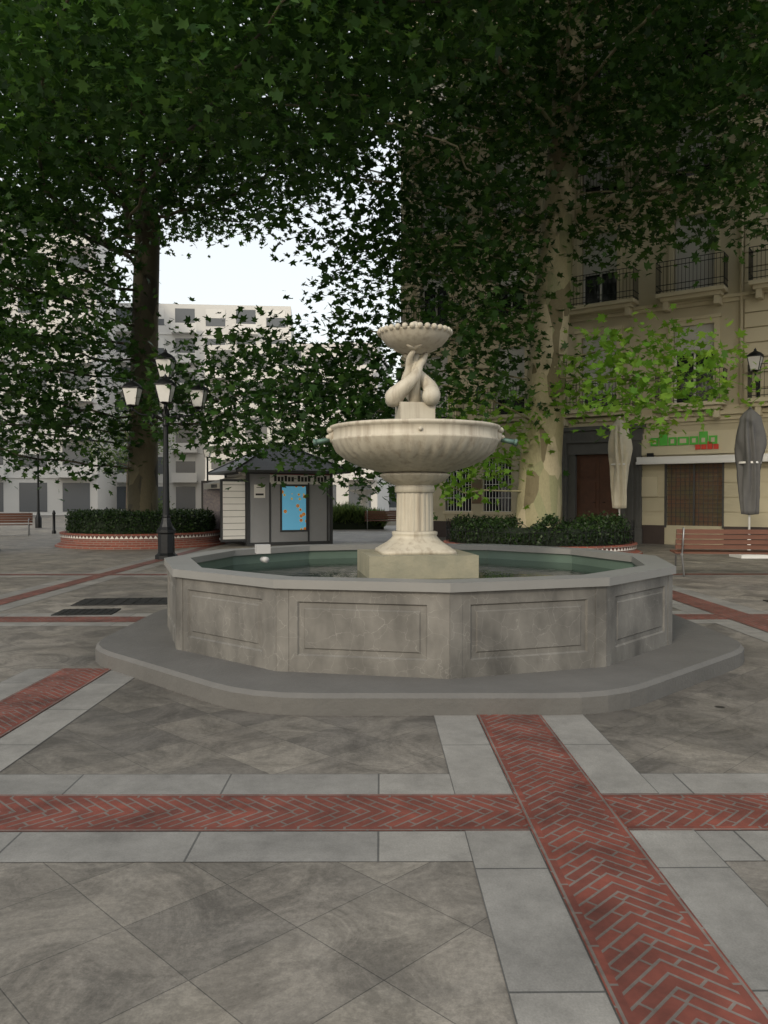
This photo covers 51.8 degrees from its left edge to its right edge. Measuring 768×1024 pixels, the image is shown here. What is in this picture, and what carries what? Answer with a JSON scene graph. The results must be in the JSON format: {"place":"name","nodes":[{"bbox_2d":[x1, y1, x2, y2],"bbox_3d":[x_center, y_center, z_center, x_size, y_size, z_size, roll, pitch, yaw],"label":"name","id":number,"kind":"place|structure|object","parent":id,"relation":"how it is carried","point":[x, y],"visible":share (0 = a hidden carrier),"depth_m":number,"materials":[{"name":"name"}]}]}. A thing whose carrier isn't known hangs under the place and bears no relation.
{"place":"outdoors","nodes":[
{"label":"outdoors","id":0,"kind":"place"},
{"bbox_2d":[0,0,401,388],"label":"sky","id":1,"kind":"structure","parent":0,"point":[235,274],"materials":[{"name":"white"}]},
{"bbox_2d":[0,0,585,512],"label":"plane tree","id":2,"kind":"object","parent":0,"point":[156,36],"depth_m":18.63,"materials":[{"name":"green plant"}]},
{"bbox_2d":[0,510,767,1023],"bbox_3d":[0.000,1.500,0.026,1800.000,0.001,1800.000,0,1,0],"label":"ground","id":3,"kind":"structure","parent":0,"point":[246,942],"depth_m":3.08,"materials":[{"name":"stone"}]},
{"bbox_2d":[0,512,32,535],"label":"bench","id":4,"kind":"object","parent":3,"relation":"on","point":[29,518],"visible":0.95,"depth_m":31.64,"materials":[{"name":"brown wood"}]},
{"bbox_2d":[35,443,42,527],"bbox_3d":[-17.500,-1.413,39.981,0.480,4.430,0.480,0,1,0],"label":"lamp post","id":5,"kind":"object","parent":3,"relation":"on","point":[38,520],"visible":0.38,"depth_m":39.94,"materials":[{"name":"black metal"}]},
{"bbox_2d":[0,668,110,736],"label":"brick band","id":6,"kind":"object","parent":3,"relation":"on","point":[20,707],"visible":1,"depth_m":6.01,"materials":[{"name":"red brick"}]},
{"bbox_2d":[0,212,116,514],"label":"apartment block","id":7,"kind":"structure","parent":3,"relation":"on","point":[83,495],"depth_m":70.16,"materials":[{"name":"white paint"}]},
{"bbox_2d":[0,669,133,771],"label":"brick border slabs","id":8,"kind":"structure","parent":3,"relation":"on","point":[17,743],"depth_m":5.62,"materials":[{"name":"grey stone"}]},
{"bbox_2d":[0,616,146,621],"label":"paving strip","id":9,"kind":"object","parent":3,"relation":"on","point":[77,619],"visible":1,"depth_m":9.74,"materials":[{"name":"red brick"}]},
{"bbox_2d":[0,613,152,625],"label":"cross border slabs","id":10,"kind":"structure","parent":3,"relation":"on","point":[62,623],"depth_m":9.52,"materials":[{"name":"grey stone"}]},
{"bbox_2d":[52,507,107,533],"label":"bollards","id":11,"kind":"object","parent":3,"relation":"on","point":[54,529],"visible":0.27,"depth_m":33.46,"materials":[{"name":"black metal"}]},
{"bbox_2d":[0,542,227,604],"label":"brick band","id":12,"kind":"object","parent":3,"relation":"on","point":[38,591],"visible":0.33,"depth_m":14.33,"materials":[{"name":"red brick"}]},
{"bbox_2d":[0,542,233,611],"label":"brick border slabs","id":13,"kind":"structure","parent":3,"relation":"on","point":[3,607],"depth_m":14.03,"materials":[{"name":"grey stone"}]},
{"bbox_2d":[121,348,208,559],"bbox_3d":[-5.350,-1.426,19.378,1.677,5.174,1.677,1,1,30],"label":"street lamp","id":14,"kind":"object","parent":13,"relation":"on","point":[166,530],"visible":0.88,"depth_m":19.26,"materials":[{"name":"black metal"}]},
{"bbox_2d":[68,400,183,509],"bbox_3d":[-12.825,-2.496,40.131,5.891,6.594,5.858,0,1,0],"label":"tree","id":15,"kind":"object","parent":3,"relation":"on","point":[119,451],"depth_m":39.76,"materials":[{"name":"green plant"}]},
{"bbox_2d":[55,529,224,549],"bbox_3d":[-7.840,0.833,25.618,5.240,0.440,5.240,0,1,0],"label":"planter","id":16,"kind":"object","parent":3,"relation":"on","point":[69,540],"visible":0.64,"depth_m":23.38,"materials":[{"name":"brick"}]},
{"bbox_2d":[64,506,215,533],"bbox_3d":[-7.838,0.288,25.598,4.730,0.980,4.718,0,1,0],"label":"hedge","id":17,"kind":"object","parent":16,"relation":"in","point":[115,513],"depth_m":23.77,"materials":[{"name":"green plant"}]},
{"bbox_2d":[116,303,293,510],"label":"apartment block","id":18,"kind":"structure","parent":3,"relation":"on","point":[186,476],"depth_m":87.68,"materials":[{"name":"white paint"}]},
{"bbox_2d":[203,448,210,480],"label":"lamp post","id":19,"kind":"object","parent":3,"relation":"on","point":[207,454],"visible":0.35,"depth_m":42.83,"materials":[{"name":"black metal"}]},
{"bbox_2d":[201,443,349,545],"bbox_3d":[-3.771,-0.790,26.615,4.199,3.650,3.843,0,1,-25],"label":"news kiosk","id":20,"kind":"object","parent":3,"relation":"on","point":[250,512],"visible":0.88,"depth_m":25.28,"materials":[{"name":"grey painted metal"},{"name":"slate"},{"name":"glass"}]},
{"bbox_2d":[250,422,316,455],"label":"tree","id":21,"kind":"object","parent":3,"relation":"on","point":[284,437],"depth_m":54.45,"materials":[{"name":"green plant"}]},
{"bbox_2d":[204,342,388,510],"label":"apartment block","id":22,"kind":"structure","parent":3,"relation":"on","point":[379,501],"depth_m":76.70,"materials":[{"name":"white paint"}]},
{"bbox_2d":[333,501,389,529],"bbox_3d":[-1.873,0.115,38.530,4.691,1.435,2.827,0,1,0],"label":"shrub bed","id":23,"kind":"object","parent":3,"relation":"on","point":[349,511],"depth_m":37.84,"materials":[{"name":"green plant"}]},
{"bbox_2d":[349,490,395,524],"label":"fountain","id":24,"kind":"object","parent":3,"relation":"on","point":[365,499],"visible":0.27,"depth_m":46.59,"materials":[{"name":"stone"}]},
{"bbox_2d":[365,510,395,529],"bbox_3d":[0.000,0.387,37.164,1.800,0.965,0.816,0,1,0],"label":"bench","id":25,"kind":"object","parent":3,"relation":"on","point":[380,514],"visible":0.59,"depth_m":36.94,"materials":[{"name":"brown wood"}]},
{"bbox_2d":[0,773,767,862],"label":"cross border slabs","id":26,"kind":"structure","parent":3,"relation":"on","point":[345,846],"depth_m":3.51,"materials":[{"name":"grey stone"}]},
{"bbox_2d":[0,572,767,576],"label":"cross border slabs","id":27,"kind":"structure","parent":3,"relation":"on","point":[166,575],"depth_m":15.31,"materials":[{"name":"grey stone"}]},
{"bbox_2d":[0,793,767,830],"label":"brick band","id":28,"kind":"object","parent":3,"relation":"on","point":[319,812],"visible":1,"depth_m":3.76,"materials":[{"name":"red brick"}]},
{"bbox_2d":[0,573,767,574],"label":"brick band","id":29,"kind":"object","parent":3,"relation":"on","point":[673,574],"depth_m":15.49,"materials":[{"name":"red brick"}]},
{"bbox_2d":[389,408,396,509],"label":"apartment block","id":30,"kind":"structure","parent":3,"relation":"on","point":[392,506],"depth_m":102.96,"materials":[{"name":"white concrete"}]},
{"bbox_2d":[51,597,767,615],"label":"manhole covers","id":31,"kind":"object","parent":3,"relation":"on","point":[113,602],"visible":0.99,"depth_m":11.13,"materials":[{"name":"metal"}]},
{"bbox_2d":[95,543,743,715],"bbox_3d":[0.330,0.867,8.506,6.135,0.970,6.135,0,1,0],"label":"fountain basin","id":32,"kind":"object","parent":3,"relation":"on","point":[319,630],"visible":0.97,"depth_m":6.14,"materials":[{"name":"stone"}]},
{"bbox_2d":[313,321,517,578],"bbox_3d":[0.330,-0.445,8.483,1.820,3.193,1.820,-1,1,-44],"label":"fountain","id":33,"kind":"object","parent":32,"relation":"on","point":[414,451],"visible":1,"depth_m":8.09,"materials":[{"name":"beige stone"}]},
{"bbox_2d":[443,539,642,553],"bbox_3d":[4.300,0.966,22.020,5.540,0.300,5.540,0,1,0],"label":"planter","id":34,"kind":"object","parent":3,"relation":"on","point":[630,547],"visible":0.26,"depth_m":20.06,"materials":[{"name":"brick"}]},
{"bbox_2d":[448,511,631,546],"bbox_3d":[4.316,0.450,21.973,5.081,1.041,5.086,0,1,0],"label":"hedge","id":35,"kind":"object","parent":34,"relation":"in","point":[509,522],"depth_m":20.23,"materials":[{"name":"green plant"}]},
{"bbox_2d":[446,518,634,546],"bbox_3d":[4.300,0.502,22.012,5.116,0.627,5.114,0,1,0],"label":"planter fence","id":36,"kind":"object","parent":34,"relation":"on","point":[585,545],"visible":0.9,"depth_m":19.98,"materials":[{"name":"black metal"}]},
{"bbox_2d":[397,0,767,544],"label":"apartment building","id":37,"kind":"structure","parent":3,"relation":"on","point":[680,479],"depth_m":25.82,"materials":[{"name":"beige paint"}]},
{"bbox_2d":[433,714,767,1023],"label":"radial border slabs","id":38,"kind":"structure","parent":3,"relation":"on","point":[550,973],"depth_m":2.99,"materials":[{"name":"grey stone"}]},
{"bbox_2d":[608,416,632,522],"bbox_3d":[7.157,-0.909,24.002,0.723,3.980,0.729,0,1,0],"label":"closed patio umbrella","id":39,"kind":"object","parent":3,"relation":"on","point":[620,447],"visible":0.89,"depth_m":23.79,"materials":[{"name":"fabric"}]},
{"bbox_2d":[477,715,767,1023],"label":"brick paving strip","id":40,"kind":"object","parent":3,"relation":"on","point":[657,955],"visible":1,"depth_m":2.93,"materials":[{"name":"red brick"}]},
{"bbox_2d":[670,527,767,575],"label":"bench","id":41,"kind":"object","parent":3,"relation":"on","point":[685,538],"visible":0.96,"depth_m":15.19,"materials":[{"name":"brown wood"}]},
{"bbox_2d":[672,585,767,641],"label":"brick border slabs","id":42,"kind":"structure","parent":3,"relation":"on","point":[747,630],"depth_m":10.53,"materials":[{"name":"grey stone"}]},
{"bbox_2d":[672,611,767,622],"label":"cross border slabs","id":43,"kind":"structure","parent":3,"relation":"on","point":[694,621],"depth_m":9.68,"materials":[{"name":"grey stone"}]},
{"bbox_2d":[672,590,767,631],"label":"brick band","id":44,"kind":"object","parent":3,"relation":"on","point":[760,623],"visible":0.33,"depth_m":10.41,"materials":[{"name":"red brick"}]},
{"bbox_2d":[674,614,767,618],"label":"paving strip","id":45,"kind":"object","parent":3,"relation":"on","point":[704,616],"depth_m":9.99,"materials":[{"name":"red brick"}]},
{"bbox_2d":[729,406,767,557],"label":"closed patio umbrella","id":46,"kind":"object","parent":3,"relation":"on","point":[750,443],"visible":0.99,"depth_m":19.79,"materials":[{"name":"fabric"}]},
{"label":"stone pots","id":47,"kind":"object","parent":3,"relation":"on","visible":0},
{"bbox_2d":[158,491,174,509],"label":"potted plant leaves","id":48,"kind":"object","parent":47,"relation":"on","point":[160,504],"visible":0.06,"depth_m":32.96,"materials":[{"name":"green plant"}]},
{"bbox_2d":[211,0,767,527],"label":"plane tree","id":49,"kind":"object","parent":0,"point":[661,92],"depth_m":19.67,"materials":[{"name":"green plant"}]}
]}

